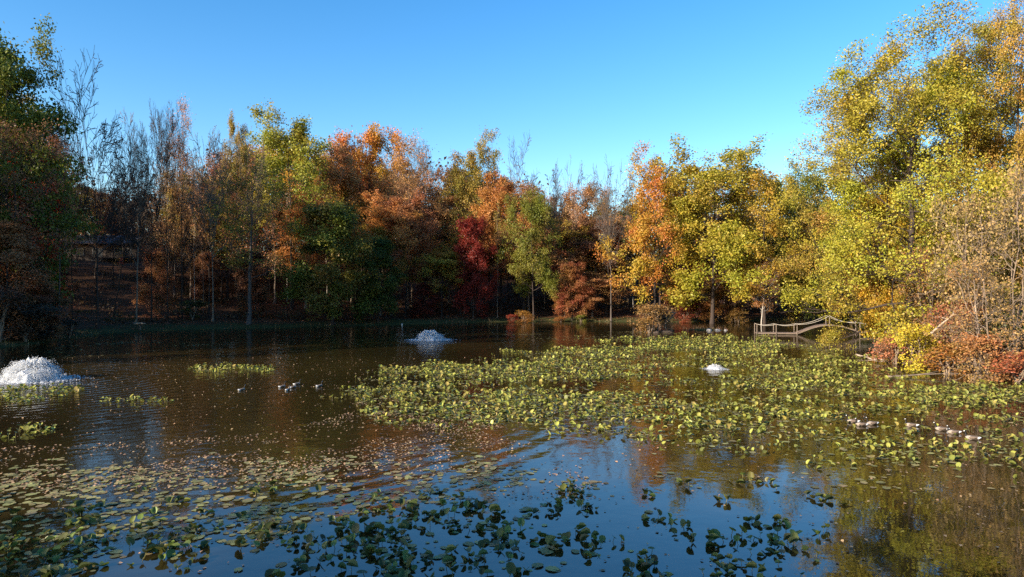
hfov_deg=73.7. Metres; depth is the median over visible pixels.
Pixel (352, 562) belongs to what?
lily plant
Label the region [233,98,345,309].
oak tree
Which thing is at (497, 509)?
lily plant
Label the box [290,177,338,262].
forest tree
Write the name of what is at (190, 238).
forest tree
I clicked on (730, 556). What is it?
lily plant
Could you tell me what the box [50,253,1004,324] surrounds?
undergrowth
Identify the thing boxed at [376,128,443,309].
autumn tree
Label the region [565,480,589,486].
lily plant
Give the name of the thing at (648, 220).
oak tree
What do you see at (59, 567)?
lily plant
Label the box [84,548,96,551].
lily pad
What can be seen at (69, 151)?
bare tree
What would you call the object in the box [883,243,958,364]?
thicket
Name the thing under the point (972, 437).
goose
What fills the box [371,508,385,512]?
lily plant
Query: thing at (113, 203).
bare tree
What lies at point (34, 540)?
lily plant
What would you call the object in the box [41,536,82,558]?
lily plant
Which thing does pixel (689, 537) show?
lily plant
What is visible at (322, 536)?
lily plant
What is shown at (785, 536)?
lily plant
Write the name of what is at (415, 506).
lily plant
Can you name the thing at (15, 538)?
lily plant
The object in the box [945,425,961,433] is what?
goose
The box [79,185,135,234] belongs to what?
forest tree
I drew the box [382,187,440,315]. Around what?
forest tree
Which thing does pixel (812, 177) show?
oak tree
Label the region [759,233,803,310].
forest tree
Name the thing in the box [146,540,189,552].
lily plant
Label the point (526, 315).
shrub
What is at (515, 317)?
shrub
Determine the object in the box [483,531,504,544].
lily plant
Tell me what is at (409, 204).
forest tree
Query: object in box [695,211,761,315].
forest tree
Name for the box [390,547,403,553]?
lily plant
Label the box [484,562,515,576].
lily plant
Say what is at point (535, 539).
lily plant
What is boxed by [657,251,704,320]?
maple tree
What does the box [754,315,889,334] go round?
wooden footbridge
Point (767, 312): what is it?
forest tree
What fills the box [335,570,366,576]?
lily plant
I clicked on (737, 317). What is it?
shrub
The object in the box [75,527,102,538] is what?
lily plant
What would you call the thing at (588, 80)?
sky
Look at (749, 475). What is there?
lily plant
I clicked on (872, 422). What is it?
goose
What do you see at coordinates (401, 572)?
lily plant
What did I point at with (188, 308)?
shrub
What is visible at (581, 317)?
shrub
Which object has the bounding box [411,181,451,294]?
forest tree
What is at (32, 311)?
shrub
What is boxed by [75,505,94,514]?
lily plant
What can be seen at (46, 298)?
shrub tree
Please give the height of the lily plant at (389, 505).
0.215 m
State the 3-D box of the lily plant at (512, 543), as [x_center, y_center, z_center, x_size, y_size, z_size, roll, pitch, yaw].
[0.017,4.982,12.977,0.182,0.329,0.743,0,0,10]
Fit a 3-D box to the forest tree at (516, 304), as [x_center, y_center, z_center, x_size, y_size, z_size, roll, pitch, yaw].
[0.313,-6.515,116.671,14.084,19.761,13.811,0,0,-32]
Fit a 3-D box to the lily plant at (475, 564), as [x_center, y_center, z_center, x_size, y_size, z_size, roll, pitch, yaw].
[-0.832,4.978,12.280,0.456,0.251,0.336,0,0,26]
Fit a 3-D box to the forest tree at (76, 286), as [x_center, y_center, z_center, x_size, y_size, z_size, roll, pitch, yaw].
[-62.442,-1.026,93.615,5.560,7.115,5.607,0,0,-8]
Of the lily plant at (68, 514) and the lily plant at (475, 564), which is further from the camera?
the lily plant at (68, 514)
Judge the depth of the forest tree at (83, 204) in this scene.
116.50 m
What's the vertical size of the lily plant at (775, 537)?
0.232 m
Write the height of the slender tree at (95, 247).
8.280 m
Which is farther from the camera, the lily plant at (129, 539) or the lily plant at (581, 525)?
the lily plant at (581, 525)
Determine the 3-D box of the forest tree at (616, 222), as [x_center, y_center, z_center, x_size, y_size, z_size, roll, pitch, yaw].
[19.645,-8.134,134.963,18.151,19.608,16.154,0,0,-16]
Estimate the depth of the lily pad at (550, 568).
12.15 m
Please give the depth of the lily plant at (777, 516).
14.60 m
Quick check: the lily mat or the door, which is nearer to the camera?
the lily mat
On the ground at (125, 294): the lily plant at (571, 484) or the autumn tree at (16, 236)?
the autumn tree at (16, 236)
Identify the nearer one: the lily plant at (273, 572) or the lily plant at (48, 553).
the lily plant at (273, 572)
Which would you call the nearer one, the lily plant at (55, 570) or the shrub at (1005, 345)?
the lily plant at (55, 570)
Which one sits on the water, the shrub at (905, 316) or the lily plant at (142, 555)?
the lily plant at (142, 555)
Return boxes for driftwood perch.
[655,310,675,332]
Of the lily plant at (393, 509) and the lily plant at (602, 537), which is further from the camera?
the lily plant at (393, 509)
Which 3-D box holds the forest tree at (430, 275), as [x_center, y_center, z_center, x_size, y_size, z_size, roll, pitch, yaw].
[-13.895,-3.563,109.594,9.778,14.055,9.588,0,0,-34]
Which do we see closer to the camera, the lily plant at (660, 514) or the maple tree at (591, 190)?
the lily plant at (660, 514)
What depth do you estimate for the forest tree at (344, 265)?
104.19 m
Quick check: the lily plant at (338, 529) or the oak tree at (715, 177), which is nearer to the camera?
the lily plant at (338, 529)
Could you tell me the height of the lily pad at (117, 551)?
0.011 m
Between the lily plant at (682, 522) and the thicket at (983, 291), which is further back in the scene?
the thicket at (983, 291)
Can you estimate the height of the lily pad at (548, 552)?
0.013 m
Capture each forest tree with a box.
[36,257,81,298]
[37,195,97,248]
[40,187,95,239]
[43,129,81,182]
[45,138,89,199]
[74,183,118,233]
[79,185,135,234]
[88,192,171,234]
[129,174,179,255]
[130,224,179,257]
[131,247,178,317]
[136,233,192,273]
[143,213,199,284]
[148,168,197,296]
[155,169,209,294]
[167,184,211,298]
[171,217,230,292]
[178,218,225,272]
[184,196,243,280]
[186,252,228,303]
[187,154,256,264]
[189,158,225,255]
[189,176,259,297]
[193,163,246,295]
[202,142,270,241]
[205,186,265,286]
[218,173,269,314]
[222,189,282,283]
[231,248,274,317]
[243,204,301,303]
[246,182,302,278]
[247,147,291,255]
[257,177,326,253]
[267,149,333,189]
[268,201,339,308]
[281,157,321,254]
[288,223,346,304]
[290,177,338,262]
[299,224,361,303]
[307,179,338,204]
[325,184,372,302]
[329,143,378,190]
[353,170,423,271]
[353,220,416,315]
[354,165,397,234]
[354,187,432,315]
[362,161,412,206]
[374,154,420,198]
[378,172,416,293]
[382,178,439,295]
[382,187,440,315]
[396,198,440,305]
[399,166,449,279]
[406,206,467,299]
[408,244,472,316]
[410,220,452,303]
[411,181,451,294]
[419,181,492,305]
[430,207,489,313]
[432,223,502,305]
[437,164,487,223]
[439,195,474,293]
[466,218,512,306]
[476,194,548,307]
[479,175,546,231]
[487,213,576,312]
[496,243,569,311]
[506,192,562,297]
[517,205,575,301]
[517,222,584,311]
[543,215,614,304]
[546,239,621,274]
[557,278,631,316]
[565,217,636,310]
[569,213,651,309]
[578,262,619,284]
[581,273,630,315]
[585,200,651,295]
[593,188,643,282]
[613,202,653,307]
[618,202,663,295]
[621,213,691,305]
[652,214,715,303]
[691,162,732,274]
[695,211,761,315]
[720,200,775,309]
[746,206,785,303]
[755,233,799,313]
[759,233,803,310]
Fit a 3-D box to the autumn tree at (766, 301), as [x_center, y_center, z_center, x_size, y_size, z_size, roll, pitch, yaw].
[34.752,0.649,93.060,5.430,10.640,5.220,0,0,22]
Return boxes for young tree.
[0,259,65,339]
[551,262,595,319]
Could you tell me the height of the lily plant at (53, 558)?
0.312 m
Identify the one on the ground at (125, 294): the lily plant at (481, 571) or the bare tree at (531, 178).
the bare tree at (531, 178)
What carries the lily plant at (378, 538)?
on the water
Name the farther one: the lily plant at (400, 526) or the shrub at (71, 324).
the shrub at (71, 324)
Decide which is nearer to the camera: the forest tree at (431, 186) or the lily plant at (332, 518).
the lily plant at (332, 518)
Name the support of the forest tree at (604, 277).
on the ground at (125, 294)
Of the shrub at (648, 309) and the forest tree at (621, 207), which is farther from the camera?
the forest tree at (621, 207)
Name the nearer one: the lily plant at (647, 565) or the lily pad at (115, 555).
the lily plant at (647, 565)
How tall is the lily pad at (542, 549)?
0.013 m
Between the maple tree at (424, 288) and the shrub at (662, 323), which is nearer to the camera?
the shrub at (662, 323)
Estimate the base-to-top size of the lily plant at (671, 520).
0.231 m
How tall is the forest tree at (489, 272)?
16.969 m
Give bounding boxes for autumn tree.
[0,116,89,277]
[0,218,61,336]
[194,142,312,324]
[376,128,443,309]
[559,178,604,305]
[749,256,784,324]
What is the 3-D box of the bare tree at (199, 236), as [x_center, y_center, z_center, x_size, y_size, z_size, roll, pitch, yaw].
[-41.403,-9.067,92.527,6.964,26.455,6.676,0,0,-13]
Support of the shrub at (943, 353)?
on the ground at (125, 294)
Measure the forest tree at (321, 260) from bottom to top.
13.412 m
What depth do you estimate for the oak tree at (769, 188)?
93.11 m
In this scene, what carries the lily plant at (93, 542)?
on the water
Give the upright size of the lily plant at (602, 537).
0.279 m
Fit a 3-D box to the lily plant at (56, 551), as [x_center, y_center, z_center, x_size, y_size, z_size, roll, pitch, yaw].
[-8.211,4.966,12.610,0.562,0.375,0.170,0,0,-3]
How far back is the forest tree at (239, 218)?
113.25 m
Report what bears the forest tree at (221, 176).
on the ground at (125, 294)
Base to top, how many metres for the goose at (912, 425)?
0.312 m
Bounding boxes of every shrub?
[0,287,39,341]
[0,302,68,341]
[60,316,87,337]
[171,299,210,319]
[506,314,518,322]
[514,310,534,322]
[554,315,568,321]
[575,315,585,321]
[627,302,675,332]
[654,313,675,331]
[674,306,702,322]
[730,308,750,322]
[836,302,865,323]
[866,327,922,363]
[883,300,932,360]
[887,320,952,370]
[907,340,974,376]
[927,301,990,369]
[947,329,1023,381]
[967,306,1023,365]
[980,344,1023,381]
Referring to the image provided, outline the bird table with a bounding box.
[134,322,145,329]
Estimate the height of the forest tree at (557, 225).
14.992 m
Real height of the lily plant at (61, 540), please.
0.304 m
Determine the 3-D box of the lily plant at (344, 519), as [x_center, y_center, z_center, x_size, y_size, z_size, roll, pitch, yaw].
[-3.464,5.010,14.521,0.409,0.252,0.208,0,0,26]
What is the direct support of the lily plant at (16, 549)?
on the water
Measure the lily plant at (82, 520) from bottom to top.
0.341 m
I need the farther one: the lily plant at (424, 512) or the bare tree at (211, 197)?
the bare tree at (211, 197)
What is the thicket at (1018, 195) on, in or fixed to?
on the ground at (125, 294)
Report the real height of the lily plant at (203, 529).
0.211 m
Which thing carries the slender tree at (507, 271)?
on the ground at (125, 294)
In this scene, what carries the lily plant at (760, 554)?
on the water
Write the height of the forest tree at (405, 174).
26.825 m
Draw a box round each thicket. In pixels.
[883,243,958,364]
[912,181,1023,371]
[923,250,1023,382]
[937,158,1023,362]
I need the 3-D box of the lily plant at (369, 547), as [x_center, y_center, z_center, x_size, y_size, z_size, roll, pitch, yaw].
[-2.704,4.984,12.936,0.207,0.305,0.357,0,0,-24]
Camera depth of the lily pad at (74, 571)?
12.03 m
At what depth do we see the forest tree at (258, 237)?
113.52 m
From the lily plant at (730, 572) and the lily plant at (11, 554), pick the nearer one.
the lily plant at (730, 572)
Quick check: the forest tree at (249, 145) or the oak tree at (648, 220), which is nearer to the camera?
the oak tree at (648, 220)
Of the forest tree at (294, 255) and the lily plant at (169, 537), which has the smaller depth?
the lily plant at (169, 537)
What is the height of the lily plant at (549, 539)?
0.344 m
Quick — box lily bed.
[0,331,1023,478]
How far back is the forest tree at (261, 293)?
95.59 m
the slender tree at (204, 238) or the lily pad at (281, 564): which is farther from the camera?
the slender tree at (204, 238)
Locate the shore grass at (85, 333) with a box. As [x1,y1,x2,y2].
[1,315,937,357]
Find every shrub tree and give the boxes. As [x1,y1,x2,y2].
[16,281,73,341]
[696,274,743,322]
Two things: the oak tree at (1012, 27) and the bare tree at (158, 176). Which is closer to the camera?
the oak tree at (1012, 27)
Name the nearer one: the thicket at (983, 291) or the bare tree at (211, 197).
the thicket at (983, 291)
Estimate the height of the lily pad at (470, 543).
0.012 m
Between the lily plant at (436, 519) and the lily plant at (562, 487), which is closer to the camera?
the lily plant at (436, 519)
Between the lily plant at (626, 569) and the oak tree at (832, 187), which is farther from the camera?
the oak tree at (832, 187)
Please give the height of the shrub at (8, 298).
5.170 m
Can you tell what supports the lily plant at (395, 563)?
on the water
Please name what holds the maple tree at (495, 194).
on the ground at (125, 294)
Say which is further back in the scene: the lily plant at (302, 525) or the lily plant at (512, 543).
the lily plant at (302, 525)
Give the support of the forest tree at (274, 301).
on the ground at (125, 294)
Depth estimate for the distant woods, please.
169.13 m
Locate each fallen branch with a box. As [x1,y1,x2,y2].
[855,353,885,360]
[888,371,961,376]
[930,303,958,333]
[975,296,990,364]
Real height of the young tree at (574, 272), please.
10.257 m
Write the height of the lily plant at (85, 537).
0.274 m
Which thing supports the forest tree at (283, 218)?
on the ground at (125, 294)
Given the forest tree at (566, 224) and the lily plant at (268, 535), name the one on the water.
the lily plant at (268, 535)
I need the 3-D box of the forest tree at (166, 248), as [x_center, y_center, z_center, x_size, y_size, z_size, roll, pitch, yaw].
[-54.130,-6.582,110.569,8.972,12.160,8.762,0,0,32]
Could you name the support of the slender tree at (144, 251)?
on the ground at (125, 294)
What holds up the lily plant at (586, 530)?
on the water
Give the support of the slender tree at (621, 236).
on the ground at (125, 294)
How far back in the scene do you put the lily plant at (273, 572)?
11.72 m
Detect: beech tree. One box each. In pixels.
[315,135,364,302]
[327,121,407,286]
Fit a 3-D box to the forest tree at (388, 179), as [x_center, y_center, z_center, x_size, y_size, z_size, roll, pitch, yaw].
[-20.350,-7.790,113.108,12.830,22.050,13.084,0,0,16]
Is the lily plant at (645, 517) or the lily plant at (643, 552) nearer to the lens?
the lily plant at (643, 552)
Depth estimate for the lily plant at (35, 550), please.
12.71 m
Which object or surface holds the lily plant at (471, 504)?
on the water
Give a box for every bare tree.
[41,166,87,271]
[48,46,150,328]
[48,95,109,318]
[77,195,136,267]
[84,150,137,284]
[100,127,176,320]
[113,107,163,324]
[120,111,178,322]
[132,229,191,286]
[140,125,191,295]
[148,101,185,319]
[153,93,208,317]
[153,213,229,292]
[176,125,247,321]
[179,133,235,318]
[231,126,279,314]
[405,139,446,275]
[506,132,548,306]
[544,157,584,304]
[585,154,641,320]
[639,188,696,310]
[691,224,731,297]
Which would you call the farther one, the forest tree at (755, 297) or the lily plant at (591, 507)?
the forest tree at (755, 297)
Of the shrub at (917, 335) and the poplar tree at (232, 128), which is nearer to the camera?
the shrub at (917, 335)
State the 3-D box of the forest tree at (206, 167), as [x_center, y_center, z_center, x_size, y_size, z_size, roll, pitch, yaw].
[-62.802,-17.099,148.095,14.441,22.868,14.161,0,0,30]
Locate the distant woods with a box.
[61,134,970,275]
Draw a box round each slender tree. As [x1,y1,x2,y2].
[86,227,102,277]
[95,231,111,277]
[114,248,129,285]
[124,247,135,269]
[136,235,151,280]
[156,220,169,286]
[187,213,198,308]
[194,190,208,299]
[197,207,207,316]
[244,200,259,302]
[277,189,292,300]
[417,194,425,296]
[493,203,503,317]
[504,176,515,300]
[611,204,622,307]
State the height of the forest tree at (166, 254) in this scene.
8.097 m
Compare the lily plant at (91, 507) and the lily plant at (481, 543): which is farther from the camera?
the lily plant at (91, 507)
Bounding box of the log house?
[66,228,153,262]
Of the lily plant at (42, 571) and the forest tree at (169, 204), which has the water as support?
the lily plant at (42, 571)
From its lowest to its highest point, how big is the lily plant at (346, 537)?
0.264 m
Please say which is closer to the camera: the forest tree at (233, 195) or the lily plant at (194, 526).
the lily plant at (194, 526)
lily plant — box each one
[0,534,14,540]
[0,543,10,552]
[0,561,21,576]
[2,532,43,545]
[3,539,26,553]
[4,523,24,533]
[7,534,25,546]
[7,551,19,556]
[10,506,23,522]
[14,548,39,561]
[14,555,62,573]
[22,569,31,576]
[31,538,44,545]
[31,542,86,560]
[33,568,57,576]
[34,529,52,538]
[34,536,58,548]
[34,568,55,576]
[37,545,67,557]
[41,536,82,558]
[42,565,78,576]
[44,532,75,541]
[47,564,71,576]
[51,548,83,558]
[55,506,77,515]
[57,532,67,542]
[57,537,68,545]
[58,495,77,504]
[62,512,71,525]
[64,557,79,565]
[65,514,91,524]
[71,515,101,523]
[73,500,104,515]
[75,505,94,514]
[75,513,100,526]
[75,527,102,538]
[79,538,107,550]
[79,561,108,569]
[82,535,87,546]
[83,515,95,524]
[85,531,119,545]
[101,526,115,535]
[104,536,134,549]
[127,553,145,565]
[129,507,157,523]
[134,517,165,528]
[141,533,160,542]
[142,543,185,554]
[145,531,179,543]
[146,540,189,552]
[154,533,178,546]
[158,545,175,559]
[159,495,190,501]
[166,497,179,502]
[169,534,209,547]
[172,527,189,539]
[174,552,208,569]
[190,523,218,533]
[196,507,214,513]
[201,523,224,531]
[234,535,259,547]
[235,510,252,520]
[241,531,264,543]
[246,517,279,531]
[247,486,276,496]
[250,533,270,540]
[254,479,277,491]
[262,522,288,533]
[264,568,285,576]
[271,506,281,515]
[276,524,296,536]
[280,535,299,543]
[286,534,312,548]
[290,558,301,568]
[291,522,307,529]
[293,542,319,549]
[293,551,308,561]
[299,554,332,572]
[302,484,320,492]
[310,530,331,545]
[322,533,354,548]
[322,537,365,553]
[329,515,349,521]
[329,523,359,539]
[334,526,348,532]
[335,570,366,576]
[337,559,378,570]
[339,517,354,523]
[341,515,375,532]
[343,535,355,542]
[358,506,368,514]
[360,535,382,543]
[363,544,374,550]
[365,548,381,556]
[367,535,380,541]
[369,521,384,531]
[370,496,393,503]
[371,489,383,498]
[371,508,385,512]
[372,525,400,542]
[377,503,392,509]
[378,558,395,571]
[383,519,408,530]
[384,538,407,557]
[384,568,407,576]
[386,555,407,569]
[387,529,406,537]
[387,556,417,570]
[388,538,411,550]
[389,497,412,513]
[389,515,417,524]
[389,522,425,532]
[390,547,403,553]
[394,550,411,559]
[398,498,417,507]
[401,510,418,516]
[403,547,426,554]
[405,500,419,512]
[419,486,445,497]
[420,550,433,563]
[422,510,439,515]
[424,555,458,576]
[427,516,441,523]
[430,509,439,517]
[439,491,463,505]
[441,517,459,526]
[444,500,468,514]
[445,544,456,558]
[448,524,461,532]
[451,555,478,570]
[456,545,474,556]
[464,498,487,511]
[466,517,504,529]
[469,501,485,508]
[474,499,499,508]
[477,520,508,531]
[478,540,505,557]
[479,568,484,574]
[481,507,505,513]
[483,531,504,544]
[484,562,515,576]
[489,504,500,516]
[496,517,525,537]
[497,534,517,544]
[505,539,519,558]
[509,551,524,559]
[511,567,528,574]
[526,508,549,514]
[530,531,547,545]
[540,497,562,506]
[545,535,563,547]
[548,504,560,513]
[557,531,570,537]
[560,484,574,492]
[561,527,598,538]
[562,533,589,544]
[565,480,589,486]
[568,488,581,498]
[573,489,584,494]
[574,522,586,533]
[576,499,592,509]
[583,505,598,513]
[583,550,591,556]
[588,542,600,556]
[591,534,624,542]
[622,557,653,570]
[623,566,650,576]
[624,546,658,565]
[636,558,644,565]
[637,549,647,559]
[641,513,659,521]
[642,488,655,496]
[644,570,673,576]
[646,509,665,521]
[665,513,676,525]
[672,519,692,533]
[676,478,691,485]
[686,533,694,542]
[690,533,713,547]
[699,568,733,576]
[707,525,746,541]
[708,533,719,546]
[709,552,744,565]
[711,552,737,562]
[713,493,730,501]
[714,561,733,575]
[723,564,746,571]
[725,561,765,572]
[729,471,753,483]
[733,533,757,543]
[743,514,772,526]
[747,548,781,564]
[749,477,779,487]
[756,514,788,522]
[756,563,775,576]
[765,540,785,554]
[766,533,790,541]
[769,531,779,540]
[774,520,802,542]
[777,537,808,551]
[804,490,822,499]
[812,523,829,536]
[818,494,852,504]
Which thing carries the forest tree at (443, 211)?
on the ground at (125, 294)
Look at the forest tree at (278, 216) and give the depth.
114.87 m
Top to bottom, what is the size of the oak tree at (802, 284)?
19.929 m
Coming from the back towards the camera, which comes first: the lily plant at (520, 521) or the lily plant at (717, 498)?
the lily plant at (717, 498)
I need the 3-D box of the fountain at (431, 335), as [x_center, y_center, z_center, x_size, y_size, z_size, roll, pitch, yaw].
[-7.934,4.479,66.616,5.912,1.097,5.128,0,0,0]
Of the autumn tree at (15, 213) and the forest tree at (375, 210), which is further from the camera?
the forest tree at (375, 210)
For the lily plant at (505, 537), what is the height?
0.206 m
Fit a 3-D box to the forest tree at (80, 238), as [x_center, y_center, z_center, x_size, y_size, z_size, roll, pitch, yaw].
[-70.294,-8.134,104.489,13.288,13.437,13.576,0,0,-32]
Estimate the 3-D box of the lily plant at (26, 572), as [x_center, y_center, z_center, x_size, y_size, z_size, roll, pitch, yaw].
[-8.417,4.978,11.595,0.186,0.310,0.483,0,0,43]
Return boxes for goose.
[844,415,859,422]
[853,418,867,425]
[864,417,878,424]
[904,418,919,426]
[932,422,949,430]
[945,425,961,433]
[962,430,981,439]
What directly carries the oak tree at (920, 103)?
on the ground at (125, 294)
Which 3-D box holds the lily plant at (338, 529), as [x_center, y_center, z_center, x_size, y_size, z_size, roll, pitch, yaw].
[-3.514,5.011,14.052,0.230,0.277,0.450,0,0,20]
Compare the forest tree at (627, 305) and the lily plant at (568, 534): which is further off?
the forest tree at (627, 305)
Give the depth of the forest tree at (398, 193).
130.31 m
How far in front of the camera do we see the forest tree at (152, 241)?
119.38 m
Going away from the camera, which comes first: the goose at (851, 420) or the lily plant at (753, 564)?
the lily plant at (753, 564)
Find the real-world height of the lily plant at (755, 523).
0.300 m
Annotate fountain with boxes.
[0,356,93,384]
[404,330,455,340]
[702,364,728,369]
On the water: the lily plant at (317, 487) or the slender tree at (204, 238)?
the lily plant at (317, 487)
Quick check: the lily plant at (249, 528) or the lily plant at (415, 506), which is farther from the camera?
the lily plant at (415, 506)
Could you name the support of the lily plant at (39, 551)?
on the water
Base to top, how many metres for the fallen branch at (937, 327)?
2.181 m
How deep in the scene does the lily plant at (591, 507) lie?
15.38 m
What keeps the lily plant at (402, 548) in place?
on the water
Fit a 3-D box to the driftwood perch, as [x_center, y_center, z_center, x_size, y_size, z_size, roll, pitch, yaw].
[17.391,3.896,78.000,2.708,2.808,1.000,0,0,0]
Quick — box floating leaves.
[0,356,1022,572]
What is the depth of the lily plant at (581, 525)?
14.01 m
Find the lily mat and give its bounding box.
[0,323,1023,576]
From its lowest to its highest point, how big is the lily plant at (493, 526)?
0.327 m
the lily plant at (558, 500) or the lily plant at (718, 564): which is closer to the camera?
the lily plant at (718, 564)
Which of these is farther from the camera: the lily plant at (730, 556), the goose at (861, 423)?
the goose at (861, 423)
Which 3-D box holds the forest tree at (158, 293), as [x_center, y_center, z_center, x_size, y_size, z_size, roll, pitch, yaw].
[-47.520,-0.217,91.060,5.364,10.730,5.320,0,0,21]
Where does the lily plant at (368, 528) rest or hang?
on the water
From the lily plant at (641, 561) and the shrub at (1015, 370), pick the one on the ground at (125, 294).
the shrub at (1015, 370)
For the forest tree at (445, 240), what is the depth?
118.16 m
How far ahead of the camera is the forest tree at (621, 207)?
148.42 m
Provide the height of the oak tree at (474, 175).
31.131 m
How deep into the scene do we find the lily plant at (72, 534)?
13.64 m
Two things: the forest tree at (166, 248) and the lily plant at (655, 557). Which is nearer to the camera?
the lily plant at (655, 557)
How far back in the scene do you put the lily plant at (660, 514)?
14.90 m
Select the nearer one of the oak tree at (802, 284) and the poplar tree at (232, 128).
the oak tree at (802, 284)
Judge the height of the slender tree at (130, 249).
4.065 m
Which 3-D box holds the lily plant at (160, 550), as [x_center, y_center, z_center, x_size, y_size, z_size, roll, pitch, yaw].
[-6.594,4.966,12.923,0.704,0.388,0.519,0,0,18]
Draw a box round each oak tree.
[0,13,107,328]
[0,21,83,304]
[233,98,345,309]
[270,196,388,324]
[348,236,407,322]
[437,125,511,306]
[495,186,562,320]
[592,139,709,319]
[632,132,792,323]
[721,166,832,323]
[762,156,848,322]
[769,0,1023,356]
[773,79,961,348]
[777,210,847,322]
[798,140,929,295]
[835,187,951,347]
[880,10,1023,336]
[914,75,1023,300]
[929,0,1023,341]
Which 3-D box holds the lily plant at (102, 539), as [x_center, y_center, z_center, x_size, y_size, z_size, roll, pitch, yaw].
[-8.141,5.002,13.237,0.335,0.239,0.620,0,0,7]
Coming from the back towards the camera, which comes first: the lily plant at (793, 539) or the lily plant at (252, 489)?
the lily plant at (252, 489)
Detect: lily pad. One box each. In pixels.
[40,519,53,522]
[70,569,82,573]
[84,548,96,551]
[109,549,122,552]
[109,554,121,557]
[193,535,204,538]
[275,562,286,566]
[463,541,473,545]
[532,563,543,566]
[538,547,548,551]
[542,550,552,553]
[545,566,558,570]
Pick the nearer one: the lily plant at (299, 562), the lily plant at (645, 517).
the lily plant at (299, 562)
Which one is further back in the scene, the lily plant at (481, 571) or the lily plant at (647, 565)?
the lily plant at (647, 565)
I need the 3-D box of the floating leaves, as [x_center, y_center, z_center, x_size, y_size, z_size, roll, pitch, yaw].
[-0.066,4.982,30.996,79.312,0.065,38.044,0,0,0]
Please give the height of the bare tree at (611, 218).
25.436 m
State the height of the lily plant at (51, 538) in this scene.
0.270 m
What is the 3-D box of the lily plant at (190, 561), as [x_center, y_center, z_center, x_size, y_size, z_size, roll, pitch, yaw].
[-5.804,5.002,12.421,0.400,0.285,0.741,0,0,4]
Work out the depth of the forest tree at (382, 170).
144.42 m
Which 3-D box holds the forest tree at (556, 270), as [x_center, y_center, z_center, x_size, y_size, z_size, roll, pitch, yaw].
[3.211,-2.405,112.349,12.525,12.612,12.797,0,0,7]
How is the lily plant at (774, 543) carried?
on the water
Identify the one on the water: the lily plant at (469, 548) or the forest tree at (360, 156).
the lily plant at (469, 548)
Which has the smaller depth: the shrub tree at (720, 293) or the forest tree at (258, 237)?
the shrub tree at (720, 293)
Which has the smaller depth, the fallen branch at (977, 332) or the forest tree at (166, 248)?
the fallen branch at (977, 332)
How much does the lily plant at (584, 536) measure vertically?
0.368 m
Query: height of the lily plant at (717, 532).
0.376 m
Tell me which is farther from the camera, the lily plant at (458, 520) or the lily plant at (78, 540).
the lily plant at (458, 520)
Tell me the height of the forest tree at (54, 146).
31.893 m
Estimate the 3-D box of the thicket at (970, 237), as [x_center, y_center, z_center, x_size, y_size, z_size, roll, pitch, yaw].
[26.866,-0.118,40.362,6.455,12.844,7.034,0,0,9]
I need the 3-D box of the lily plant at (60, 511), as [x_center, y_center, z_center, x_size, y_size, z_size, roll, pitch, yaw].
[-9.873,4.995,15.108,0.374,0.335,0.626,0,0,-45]
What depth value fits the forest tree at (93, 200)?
151.95 m
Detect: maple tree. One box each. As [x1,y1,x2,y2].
[0,139,71,310]
[406,281,441,317]
[450,215,499,318]
[466,169,533,312]
[551,180,611,269]
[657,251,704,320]
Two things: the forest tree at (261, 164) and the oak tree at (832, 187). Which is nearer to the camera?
the oak tree at (832, 187)
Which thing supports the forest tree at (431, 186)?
on the ground at (125, 294)
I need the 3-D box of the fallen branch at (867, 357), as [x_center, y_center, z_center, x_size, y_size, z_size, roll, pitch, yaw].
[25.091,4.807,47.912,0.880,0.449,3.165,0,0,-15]
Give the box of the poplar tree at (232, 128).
[220,108,250,281]
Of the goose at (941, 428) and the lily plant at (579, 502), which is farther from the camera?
the goose at (941, 428)
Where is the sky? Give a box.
[0,0,1023,259]
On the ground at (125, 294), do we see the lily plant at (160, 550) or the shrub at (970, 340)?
the shrub at (970, 340)
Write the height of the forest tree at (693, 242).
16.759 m
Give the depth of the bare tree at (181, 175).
91.79 m
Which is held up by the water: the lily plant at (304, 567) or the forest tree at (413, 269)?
the lily plant at (304, 567)
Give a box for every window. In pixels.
[77,248,83,254]
[92,248,101,255]
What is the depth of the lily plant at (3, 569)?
12.19 m
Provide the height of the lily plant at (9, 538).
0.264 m
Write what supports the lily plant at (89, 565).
on the water
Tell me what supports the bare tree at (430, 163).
on the ground at (125, 294)
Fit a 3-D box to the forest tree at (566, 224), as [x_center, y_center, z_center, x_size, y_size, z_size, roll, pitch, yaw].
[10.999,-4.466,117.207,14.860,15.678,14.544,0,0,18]
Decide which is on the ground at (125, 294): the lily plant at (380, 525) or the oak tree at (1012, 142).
the oak tree at (1012, 142)
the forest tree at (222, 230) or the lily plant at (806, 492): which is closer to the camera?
the lily plant at (806, 492)
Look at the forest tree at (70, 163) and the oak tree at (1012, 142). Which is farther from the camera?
the forest tree at (70, 163)
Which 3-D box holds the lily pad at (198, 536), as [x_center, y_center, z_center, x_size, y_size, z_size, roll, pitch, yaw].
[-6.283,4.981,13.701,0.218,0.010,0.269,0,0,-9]
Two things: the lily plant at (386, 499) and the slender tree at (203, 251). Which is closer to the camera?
the lily plant at (386, 499)
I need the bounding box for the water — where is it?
[0,320,1023,576]
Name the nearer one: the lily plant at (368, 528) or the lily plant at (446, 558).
the lily plant at (446, 558)
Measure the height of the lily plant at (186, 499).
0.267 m
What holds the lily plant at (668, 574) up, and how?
on the water
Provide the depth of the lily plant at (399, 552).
12.64 m
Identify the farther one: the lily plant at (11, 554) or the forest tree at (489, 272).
the forest tree at (489, 272)
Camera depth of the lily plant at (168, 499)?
15.90 m
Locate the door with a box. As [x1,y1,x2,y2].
[106,247,109,257]
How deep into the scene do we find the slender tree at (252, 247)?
94.23 m
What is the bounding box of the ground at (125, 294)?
[0,258,1023,382]

